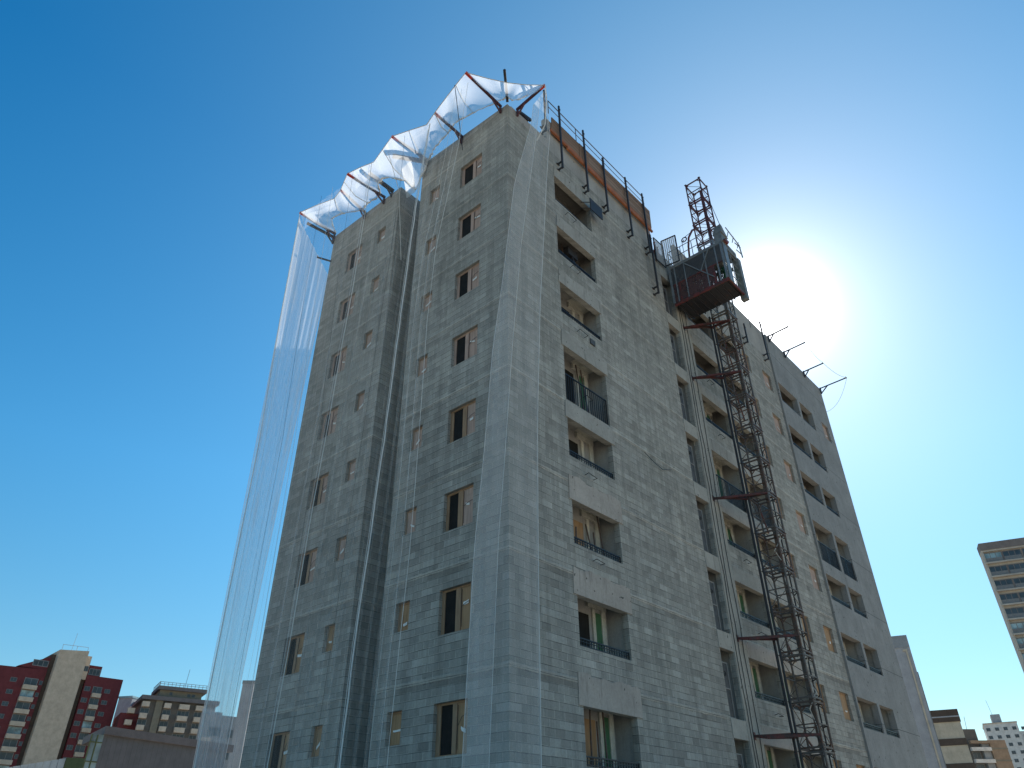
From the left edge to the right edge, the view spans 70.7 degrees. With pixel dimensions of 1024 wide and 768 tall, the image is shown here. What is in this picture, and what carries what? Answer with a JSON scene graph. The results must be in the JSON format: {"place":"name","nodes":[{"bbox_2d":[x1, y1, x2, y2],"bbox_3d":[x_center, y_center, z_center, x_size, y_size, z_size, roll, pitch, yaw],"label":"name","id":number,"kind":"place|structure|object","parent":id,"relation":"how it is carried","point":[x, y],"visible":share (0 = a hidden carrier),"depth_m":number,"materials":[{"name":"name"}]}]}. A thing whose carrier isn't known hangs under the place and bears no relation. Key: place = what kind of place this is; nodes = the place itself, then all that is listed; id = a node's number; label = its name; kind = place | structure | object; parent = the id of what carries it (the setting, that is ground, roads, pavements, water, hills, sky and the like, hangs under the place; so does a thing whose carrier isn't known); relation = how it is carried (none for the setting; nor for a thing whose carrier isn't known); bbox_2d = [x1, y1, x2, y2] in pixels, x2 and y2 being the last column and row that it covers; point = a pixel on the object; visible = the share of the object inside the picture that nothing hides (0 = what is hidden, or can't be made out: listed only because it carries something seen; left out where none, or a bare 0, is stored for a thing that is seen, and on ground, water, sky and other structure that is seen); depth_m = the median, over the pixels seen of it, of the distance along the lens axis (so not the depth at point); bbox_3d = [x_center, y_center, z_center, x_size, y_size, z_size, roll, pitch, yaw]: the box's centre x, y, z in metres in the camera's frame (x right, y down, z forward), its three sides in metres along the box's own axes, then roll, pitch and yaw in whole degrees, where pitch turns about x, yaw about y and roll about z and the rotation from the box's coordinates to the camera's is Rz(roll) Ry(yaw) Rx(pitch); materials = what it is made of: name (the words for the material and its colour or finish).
{"place":"outdoors","nodes":[
{"label":"outdoors","id":0,"kind":"place"},
{"bbox_2d":[6,758,84,767],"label":"green building","id":1,"kind":"structure","parent":0,"point":[69,763],"depth_m":58.34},
{"bbox_2d":[0,633,122,767],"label":"red apartment building","id":2,"kind":"structure","parent":0,"point":[60,704],"depth_m":183.59,"materials":[{"name":"brick"}]},
{"bbox_2d":[0,751,13,759],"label":"window","id":3,"kind":"structure","parent":2,"relation":"in","point":[3,755],"depth_m":173.84,"materials":[{"name":"glass"}]},
{"bbox_2d":[2,738,17,746],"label":"window","id":4,"kind":"structure","parent":2,"relation":"in","point":[7,742],"depth_m":175.32,"materials":[{"name":"glass"}]},
{"bbox_2d":[6,726,22,733],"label":"window","id":5,"kind":"structure","parent":2,"relation":"in","point":[11,729],"depth_m":176.84,"materials":[{"name":"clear glass"}]},
{"bbox_2d":[10,713,26,721],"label":"window","id":6,"kind":"structure","parent":2,"relation":"in","point":[15,717],"depth_m":178.40,"materials":[{"name":"glass"}]},
{"bbox_2d":[15,701,30,709],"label":"window","id":7,"kind":"structure","parent":2,"relation":"in","point":[21,705],"depth_m":179.91,"materials":[{"name":"glass"}]},
{"bbox_2d":[19,689,34,696],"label":"window","id":8,"kind":"structure","parent":2,"relation":"in","point":[26,693],"depth_m":181.43,"materials":[{"name":"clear glass"}]},
{"bbox_2d":[23,677,38,685],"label":"window","id":9,"kind":"structure","parent":2,"relation":"in","point":[30,681],"depth_m":183.01,"materials":[{"name":"glass"}]},
{"bbox_2d":[32,659,48,666],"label":"window","id":10,"kind":"structure","parent":2,"relation":"in","point":[36,662],"depth_m":186.19,"materials":[{"name":"glass"}]},
{"bbox_2d":[74,745,85,751],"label":"window","id":11,"kind":"structure","parent":2,"relation":"in","point":[79,748],"depth_m":184.65,"materials":[{"name":"glass"}]},
{"bbox_2d":[78,733,88,739],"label":"window","id":12,"kind":"structure","parent":2,"relation":"in","point":[81,735],"depth_m":186.05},
{"bbox_2d":[81,721,92,727],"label":"window","id":13,"kind":"structure","parent":2,"relation":"in","point":[86,724],"depth_m":187.74,"materials":[{"name":"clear glass"}]},
{"bbox_2d":[85,709,95,716],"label":"window","id":14,"kind":"structure","parent":2,"relation":"in","point":[89,712],"depth_m":189.28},
{"bbox_2d":[88,698,98,704],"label":"window","id":15,"kind":"structure","parent":2,"relation":"in","point":[94,701],"depth_m":190.88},
{"bbox_2d":[88,668,100,675],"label":"window","id":16,"kind":"structure","parent":2,"relation":"in","point":[96,672],"depth_m":194.01,"materials":[{"name":"glass"}]},
{"bbox_2d":[92,686,102,693],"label":"window","id":17,"kind":"structure","parent":2,"relation":"in","point":[95,689],"depth_m":192.38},
{"bbox_2d":[111,696,138,726],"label":"grey apartment building","id":18,"kind":"structure","parent":0,"point":[125,703],"depth_m":214.65,"materials":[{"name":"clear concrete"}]},
{"bbox_2d":[81,726,233,767],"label":"metal clad shed","id":19,"kind":"structure","parent":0,"point":[112,747],"depth_m":51.05,"materials":[{"name":"grey metal"}]},
{"bbox_2d":[112,671,219,738],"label":"balcony apartment building","id":20,"kind":"structure","parent":0,"point":[170,710],"depth_m":193.90,"materials":[{"name":"concrete"}]},
{"bbox_2d":[136,719,146,725],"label":"window","id":21,"kind":"structure","parent":20,"relation":"in","point":[140,722],"depth_m":189.63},
{"bbox_2d":[174,722,186,728],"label":"window","id":22,"kind":"structure","parent":20,"relation":"in","point":[177,724],"depth_m":194.03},
{"bbox_2d":[176,710,189,715],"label":"window","id":23,"kind":"structure","parent":20,"relation":"in","point":[179,713],"depth_m":195.51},
{"bbox_2d":[196,708,235,767],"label":"grey building","id":24,"kind":"structure","parent":0,"point":[223,732],"depth_m":103.36,"materials":[{"name":"concrete"}]},
{"bbox_2d":[207,726,220,736],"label":"window","id":25,"kind":"structure","parent":24,"relation":"in","point":[212,732],"depth_m":102.92,"materials":[{"name":"glass"}]},
{"bbox_2d":[0,0,1023,739],"label":"sky","id":26,"kind":"structure","parent":0,"point":[160,160],"materials":[{"name":"blue"}]},
{"bbox_2d":[891,635,946,767],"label":"concrete stair tower","id":27,"kind":"structure","parent":0,"point":[924,721],"depth_m":82.23,"materials":[{"name":"concrete"}]},
{"bbox_2d":[930,709,974,767],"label":"beige banded building","id":28,"kind":"structure","parent":0,"point":[952,740],"depth_m":95.17,"materials":[{"name":"concrete"}]},
{"bbox_2d":[963,718,1013,767],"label":"apartment building","id":29,"kind":"structure","parent":0,"point":[989,753],"depth_m":155.13,"materials":[{"name":"concrete"}]},
{"bbox_2d":[972,752,981,758],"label":"window","id":30,"kind":"structure","parent":29,"relation":"in","point":[977,755],"depth_m":155.38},
{"bbox_2d":[977,537,1023,671],"bbox_3d":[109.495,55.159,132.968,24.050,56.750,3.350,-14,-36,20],"label":"glazed tower","id":31,"kind":"structure","parent":0,"point":[1003,562],"depth_m":146.58,"materials":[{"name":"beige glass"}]},
{"bbox_2d":[982,702,1023,767],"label":"white apartment building","id":32,"kind":"structure","parent":0,"point":[1009,733],"depth_m":292.88,"materials":[{"name":"concrete"}]},
{"bbox_3d":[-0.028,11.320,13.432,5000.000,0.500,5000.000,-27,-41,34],"label":"ground","id":33,"kind":"structure","parent":0,"visible":0},
{"bbox_2d":[227,680,254,767],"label":"building","id":34,"kind":"structure","parent":33,"relation":"on","point":[240,723],"depth_m":77.70,"materials":[{"name":"concrete"}]},
{"bbox_2d":[240,104,928,767],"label":"apartment building","id":35,"kind":"structure","parent":33,"relation":"on","point":[630,616],"depth_m":24.14,"materials":[{"name":"concrete"}]},
{"bbox_2d":[268,731,289,767],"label":"window","id":36,"kind":"structure","parent":35,"relation":"in","point":[279,747],"depth_m":21.29,"materials":[{"name":"brown wood"}]},
{"bbox_2d":[283,634,304,675],"bbox_3d":[-6.795,8.532,22.717,1.066,1.176,0.116,-27,-41,34],"label":"window","id":37,"kind":"structure","parent":35,"relation":"in","point":[293,662],"depth_m":22.76,"materials":[{"name":"brown wood"}]},
{"bbox_2d":[297,549,316,586],"bbox_3d":[-6.811,6.195,24.259,1.066,1.176,0.116,-27,-41,34],"label":"window","id":38,"kind":"structure","parent":35,"relation":"in","point":[310,557],"depth_m":24.32,"materials":[{"name":"beige wood"}]},
{"bbox_2d":[311,725,322,756],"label":"window","id":39,"kind":"structure","parent":35,"relation":"in","point":[318,738],"depth_m":20.30,"materials":[{"name":"brown wood"}]},
{"bbox_2d":[299,211,335,239],"bbox_3d":[-9.079,-7.376,33.729,0.092,0.510,1.952,-28,-43,35],"label":"outrigger","id":40,"kind":"object","parent":35,"relation":"attached to","point":[329,232],"visible":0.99,"depth_m":34.13,"materials":[{"name":"black metal"}]},
{"bbox_2d":[309,474,327,508],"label":"window","id":41,"kind":"structure","parent":35,"relation":"in","point":[320,494],"depth_m":25.86,"materials":[{"name":"beige wood"}]},
{"bbox_2d":[306,222,333,243],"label":"outrigger","id":42,"kind":"object","parent":35,"relation":"attached to","point":[318,229],"visible":0.99,"depth_m":34.00,"materials":[{"name":"metal"}]},
{"bbox_2d":[320,408,337,439],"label":"window","id":43,"kind":"structure","parent":35,"relation":"in","point":[333,415],"depth_m":27.41,"materials":[{"name":"beige wood"}]},
{"bbox_2d":[325,625,334,651],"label":"window","id":44,"kind":"structure","parent":35,"relation":"in","point":[330,634],"depth_m":21.85,"materials":[{"name":"brown wood"}]},
{"bbox_2d":[330,348,346,377],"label":"window","id":45,"kind":"structure","parent":35,"relation":"in","point":[343,354],"depth_m":28.96,"materials":[{"name":"beige wood"}]},
{"bbox_2d":[337,537,345,560],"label":"window","id":46,"kind":"structure","parent":35,"relation":"in","point":[342,542],"depth_m":23.40,"materials":[{"name":"beige wood"}]},
{"bbox_2d":[339,295,354,321],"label":"window","id":47,"kind":"structure","parent":35,"relation":"in","point":[344,305],"depth_m":30.53,"materials":[{"name":"beige wood"}]},
{"bbox_2d":[347,460,355,481],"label":"window","id":48,"kind":"structure","parent":35,"relation":"in","point":[352,465],"depth_m":24.95,"materials":[{"name":"beige wood"}]},
{"bbox_2d":[340,189,365,218],"bbox_3d":[-7.157,-8.099,32.519,0.092,0.762,1.496,-25,-40,32],"label":"outrigger","id":49,"kind":"object","parent":35,"relation":"attached to","point":[352,200],"visible":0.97,"depth_m":32.63,"materials":[{"name":"red metal"}]},
{"bbox_2d":[347,247,361,271],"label":"window","id":50,"kind":"structure","parent":35,"relation":"in","point":[352,261],"depth_m":32.08,"materials":[{"name":"beige wood"}]},
{"bbox_2d":[357,392,364,410],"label":"window","id":51,"kind":"structure","parent":35,"relation":"in","point":[361,397],"depth_m":26.50,"materials":[{"name":"beige wood"}]},
{"bbox_2d":[347,173,385,203],"bbox_3d":[-6.370,-8.558,31.576,1.986,0.480,0.092,28,-43,-36],"label":"outrigger","id":52,"kind":"object","parent":35,"relation":"attached to","point":[378,194],"visible":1,"depth_m":31.91,"materials":[{"name":"red metal"}]},
{"bbox_2d":[365,332,371,347],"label":"window","id":53,"kind":"structure","parent":35,"relation":"in","point":[368,339],"depth_m":28.05,"materials":[{"name":"beige wood"}]},
{"bbox_2d":[372,278,378,292],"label":"window","id":54,"kind":"structure","parent":35,"relation":"in","point":[375,286],"depth_m":29.60,"materials":[{"name":"beige wood"}]},
{"bbox_2d":[368,172,394,196],"bbox_3d":[-5.758,-8.744,31.738,1.292,0.762,0.143,24,-41,-32],"label":"outrigger","id":55,"kind":"object","parent":35,"relation":"attached to","point":[383,184],"visible":0.81,"depth_m":31.83,"materials":[{"name":"metal"}]},
{"bbox_2d":[388,711,401,745],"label":"window","id":56,"kind":"structure","parent":35,"relation":"in","point":[395,726],"depth_m":18.44,"materials":[{"name":"brown wood"}]},
{"bbox_2d":[397,602,409,631],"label":"window","id":57,"kind":"structure","parent":35,"relation":"in","point":[405,612],"depth_m":19.99,"materials":[{"name":"brown wood"}]},
{"bbox_2d":[392,154,424,162],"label":"outrigger","id":58,"kind":"object","parent":35,"relation":"attached to","point":[405,158],"visible":0.93,"depth_m":30.73,"materials":[{"name":"brown metal"}]},
{"bbox_2d":[391,135,427,163],"bbox_3d":[-4.242,-9.822,30.122,0.092,0.495,1.998,-25,-41,32],"label":"outrigger","id":59,"kind":"object","parent":35,"relation":"attached to","point":[404,145],"visible":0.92,"depth_m":30.04,"materials":[{"name":"red metal"}]},
{"bbox_2d":[405,508,416,534],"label":"window","id":60,"kind":"structure","parent":35,"relation":"in","point":[410,522],"depth_m":21.54,"materials":[{"name":"beige wood"}]},
{"bbox_2d":[412,427,421,449],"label":"window","id":61,"kind":"structure","parent":35,"relation":"in","point":[417,434],"depth_m":23.09,"materials":[{"name":"beige wood"}]},
{"bbox_2d":[418,356,427,376],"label":"window","id":62,"kind":"structure","parent":35,"relation":"in","point":[422,366],"depth_m":24.64,"materials":[{"name":"beige wood"}]},
{"bbox_2d":[423,293,431,311],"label":"window","id":63,"kind":"structure","parent":35,"relation":"in","point":[427,304],"depth_m":26.20,"materials":[{"name":"beige wood"}]},
{"bbox_2d":[427,238,435,254],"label":"window","id":64,"kind":"structure","parent":35,"relation":"in","point":[433,244],"depth_m":27.74,"materials":[{"name":"beige wood"}]},
{"bbox_2d":[432,188,439,202],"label":"window","id":65,"kind":"structure","parent":35,"relation":"in","point":[434,193],"depth_m":29.29,"materials":[{"name":"beige wood"}]},
{"bbox_2d":[434,112,462,142],"bbox_3d":[-2.525,-10.285,28.907,0.092,0.480,1.591,-24,-40,31],"label":"outrigger","id":66,"kind":"object","parent":35,"relation":"attached to","point":[451,127],"visible":0.85,"depth_m":29.01,"materials":[{"name":"red metal"}]},
{"bbox_2d":[435,699,467,756],"bbox_3d":[-1.381,8.177,17.152,1.166,1.176,0.116,-27,-41,34],"label":"window","id":67,"kind":"structure","parent":35,"relation":"in","point":[450,725],"depth_m":17.18,"materials":[{"name":"brown wood"}]},
{"bbox_2d":[441,583,470,634],"bbox_3d":[-1.397,5.840,18.694,1.166,1.176,0.116,-27,-41,34],"label":"window","id":68,"kind":"structure","parent":35,"relation":"in","point":[455,601],"depth_m":18.73,"materials":[{"name":"brown wood"}]},
{"bbox_2d":[446,485,472,531],"bbox_3d":[-1.413,3.503,20.237,1.166,1.176,0.116,-27,-41,34],"label":"window","id":69,"kind":"structure","parent":35,"relation":"in","point":[459,513],"depth_m":20.28,"materials":[{"name":"beige wood"}]},
{"bbox_2d":[450,400,475,442],"bbox_3d":[-1.429,1.166,21.779,1.166,1.176,0.116,-27,-41,34],"label":"window","id":70,"kind":"structure","parent":35,"relation":"in","point":[463,418],"depth_m":21.83,"materials":[{"name":"beige wood"}]},
{"bbox_2d":[453,327,477,365],"bbox_3d":[-1.445,-1.171,23.321,1.166,1.176,0.116,-27,-41,34],"label":"window","id":71,"kind":"structure","parent":35,"relation":"in","point":[465,346],"depth_m":23.38,"materials":[{"name":"beige wood"}]},
{"bbox_2d":[457,263,478,298],"bbox_3d":[-1.461,-3.508,24.863,1.166,1.176,0.116,-27,-41,34],"label":"window","id":72,"kind":"structure","parent":35,"relation":"in","point":[468,280],"depth_m":24.93,"materials":[{"name":"beige wood"}]},
{"bbox_2d":[459,206,480,239],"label":"window","id":73,"kind":"structure","parent":35,"relation":"in","point":[469,223],"depth_m":26.48,"materials":[{"name":"beige wood"}]},
{"bbox_2d":[462,156,481,186],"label":"window","id":74,"kind":"structure","parent":35,"relation":"in","point":[474,169],"depth_m":28.04,"materials":[{"name":"beige wood"}]},
{"bbox_2d":[465,71,501,113],"bbox_3d":[-1.078,-11.139,27.617,0.092,0.568,1.952,-27,-42,34],"label":"outrigger","id":75,"kind":"object","parent":35,"relation":"attached to","point":[490,96],"visible":1,"depth_m":27.81,"materials":[{"name":"red metal"}]},
{"bbox_2d":[301,72,542,232],"bbox_3d":[-4.250,-9.217,30.158,12.607,2.455,2.534,-27,-41,34],"label":"net canopy","id":76,"kind":"object","parent":75,"relation":"hanging from","point":[310,215],"visible":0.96,"depth_m":30.12,"materials":[{"name":"white fabric"}]},
{"bbox_2d":[192,175,352,767],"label":"net curtain","id":77,"kind":"object","parent":76,"relation":"hanging from","point":[297,388],"visible":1,"depth_m":26.65,"materials":[{"name":"fabric"}]},
{"bbox_2d":[264,137,404,767],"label":"net curtain","id":78,"kind":"object","parent":76,"relation":"hanging from","point":[317,482],"visible":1,"depth_m":22.47,"materials":[{"name":"fabric"}]},
{"bbox_2d":[389,156,400,250],"bbox_3d":[-4.643,-7.177,28.749,1.132,5.305,0.139,25,-41,-33],"label":"rope","id":79,"kind":"object","parent":76,"relation":"hanging from","point":[399,206],"visible":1,"depth_m":28.78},
{"bbox_2d":[337,85,467,767],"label":"net curtain","id":80,"kind":"object","parent":76,"relation":"hanging from","point":[372,518],"visible":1,"depth_m":20.50,"materials":[{"name":"fabric"}]},
{"bbox_2d":[462,89,549,767],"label":"net curtain","id":81,"kind":"object","parent":76,"relation":"hanging from","point":[504,463],"visible":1,"depth_m":18.48,"materials":[{"name":"fabric"}]},
{"bbox_2d":[503,69,508,101],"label":"outrigger","id":82,"kind":"object","parent":35,"relation":"attached to","point":[505,84],"visible":1,"depth_m":27.60,"materials":[{"name":"metal"}]},
{"bbox_2d":[520,111,530,121],"bbox_3d":[0.412,-10.697,29.384,0.413,0.839,0.853,-21,-39,28],"label":"roof winch","id":83,"kind":"object","parent":35,"relation":"on","point":[525,117],"visible":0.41,"depth_m":29.37,"materials":[{"name":"metal"}]},
{"bbox_2d":[516,84,544,116],"bbox_3d":[0.727,-11.004,28.020,1.479,0.666,0.092,-27,-42,34],"label":"outrigger","id":84,"kind":"object","parent":35,"relation":"attached to","point":[519,108],"visible":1,"depth_m":28.20,"materials":[{"name":"red metal"}]},
{"bbox_2d":[537,85,546,140],"bbox_3d":[1.183,-10.323,27.571,0.193,2.020,1.062,10,-35,-16],"label":"rope","id":85,"kind":"object","parent":84,"relation":"hanging from","point":[545,115],"visible":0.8,"depth_m":27.38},
{"bbox_2d":[540,90,546,134],"bbox_3d":[1.292,-11.354,30.104,0.301,2.700,0.180,-27,-41,34],"label":"guard post","id":86,"kind":"object","parent":35,"relation":"attached to","point":[544,105],"visible":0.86,"depth_m":29.90,"materials":[{"name":"metal"}]},
{"bbox_2d":[556,105,563,170],"bbox_3d":[1.964,-10.363,30.342,0.301,4.000,0.180,-27,-41,34],"label":"guard post","id":87,"kind":"object","parent":35,"relation":"attached to","point":[561,162],"visible":1,"depth_m":29.96,"materials":[{"name":"metal"}]},
{"bbox_2d":[547,100,652,232],"bbox_3d":[3.950,-9.745,32.934,0.637,2.240,7.922,-27,-41,34],"label":"formwork guard","id":88,"kind":"object","parent":87,"relation":"attached to","point":[616,189],"visible":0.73,"depth_m":32.50,"materials":[{"name":"brown metal"}]},
{"bbox_2d":[582,130,588,194],"bbox_3d":[3.118,-9.709,31.454,0.301,3.980,0.180,-27,-41,34],"label":"guard post","id":89,"kind":"object","parent":35,"relation":"attached to","point":[586,171],"visible":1,"depth_m":31.10,"materials":[{"name":"metal"}]},
{"bbox_2d":[601,157,608,214],"bbox_3d":[4.068,-8.860,32.160,0.301,3.470,0.180,-27,-41,34],"label":"guard post","id":90,"kind":"object","parent":35,"relation":"attached to","point":[606,194],"visible":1,"depth_m":31.86,"materials":[{"name":"metal"}]},
{"bbox_2d":[624,177,633,238],"bbox_3d":[5.303,-8.182,33.364,0.301,3.850,0.180,-27,-41,34],"label":"guard post","id":91,"kind":"object","parent":35,"relation":"attached to","point":[631,229],"visible":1,"depth_m":32.95,"materials":[{"name":"metal"}]},
{"bbox_2d":[641,193,651,255],"bbox_3d":[6.270,-7.626,34.290,0.301,3.930,0.180,-27,-41,34],"label":"guard post","id":92,"kind":"object","parent":35,"relation":"attached to","point":[648,239],"visible":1,"depth_m":33.97,"materials":[{"name":"metal"}]},
{"bbox_2d":[649,234,659,295],"bbox_3d":[6.418,-5.487,33.057,0.301,3.600,0.180,-27,-41,34],"label":"guard post","id":93,"kind":"object","parent":35,"relation":"attached to","point":[656,278],"visible":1,"depth_m":32.75,"materials":[{"name":"metal"}]},
{"bbox_2d":[653,237,666,267],"bbox_3d":[7.048,-6.276,34.501,0.045,1.444,0.845,-28,-42,35],"label":"barrier","id":94,"kind":"object","parent":35,"relation":"attached to","point":[657,249],"visible":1,"depth_m":34.45,"materials":[{"name":"metal"}]},
{"bbox_2d":[660,235,679,266],"bbox_3d":[7.607,-6.415,34.795,0.786,1.694,0.050,-21,-38,28],"label":"barrier","id":95,"kind":"object","parent":35,"relation":"attached to","point":[671,252],"visible":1,"depth_m":34.76,"materials":[{"name":"metal"}]},
{"bbox_2d":[759,321,769,361],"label":"guard post","id":96,"kind":"object","parent":35,"relation":"attached to","point":[765,360],"visible":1,"depth_m":41.63,"materials":[{"name":"metal"}]},
{"bbox_2d":[763,373,770,389],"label":"window","id":97,"kind":"structure","parent":35,"relation":"in","point":[766,379],"depth_m":40.58,"materials":[{"name":"beige wood"}]},
{"bbox_2d":[773,416,781,433],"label":"window","id":98,"kind":"structure","parent":35,"relation":"in","point":[776,421],"depth_m":39.01,"materials":[{"name":"beige wood"}]},
{"bbox_2d":[767,325,788,341],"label":"outrigger","id":99,"kind":"object","parent":35,"relation":"attached to","point":[772,334],"visible":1,"depth_m":42.99,"materials":[{"name":"metal"}]},
{"bbox_2d":[784,462,792,481],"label":"window","id":100,"kind":"structure","parent":35,"relation":"in","point":[787,467],"depth_m":37.48,"materials":[{"name":"beige wood"}]},
{"bbox_2d":[796,512,805,533],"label":"window","id":101,"kind":"structure","parent":35,"relation":"in","point":[801,525],"depth_m":35.90,"materials":[{"name":"beige wood"}]},
{"bbox_2d":[809,567,819,590],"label":"window","id":102,"kind":"structure","parent":35,"relation":"in","point":[813,575],"depth_m":34.35,"materials":[{"name":"beige wood"}]},
{"bbox_2d":[823,626,834,652],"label":"window","id":103,"kind":"structure","parent":35,"relation":"in","point":[827,632],"depth_m":32.83,"materials":[{"name":"brown wood"}]},
{"bbox_2d":[819,376,845,393],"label":"outrigger","id":104,"kind":"object","parent":35,"relation":"attached to","point":[820,388],"visible":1,"depth_m":47.77,"materials":[{"name":"metal"}]},
{"bbox_2d":[839,692,850,720],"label":"window","id":105,"kind":"structure","parent":35,"relation":"in","point":[842,696],"depth_m":31.27,"materials":[{"name":"brown wood"}]},
{"bbox_2d":[683,177,837,767],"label":"hoist mast","id":106,"kind":"object","parent":33,"relation":"on","point":[776,530],"visible":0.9,"depth_m":27.90,"materials":[{"name":"red metal"}]},
{"bbox_2d":[667,201,750,326],"bbox_3d":[9.400,-6.164,34.790,3.019,9.307,2.596,-27,-41,34],"label":"hoist cage","id":107,"kind":"object","parent":106,"relation":"attached to","point":[695,270],"visible":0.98,"depth_m":33.10,"materials":[{"name":"metal"}]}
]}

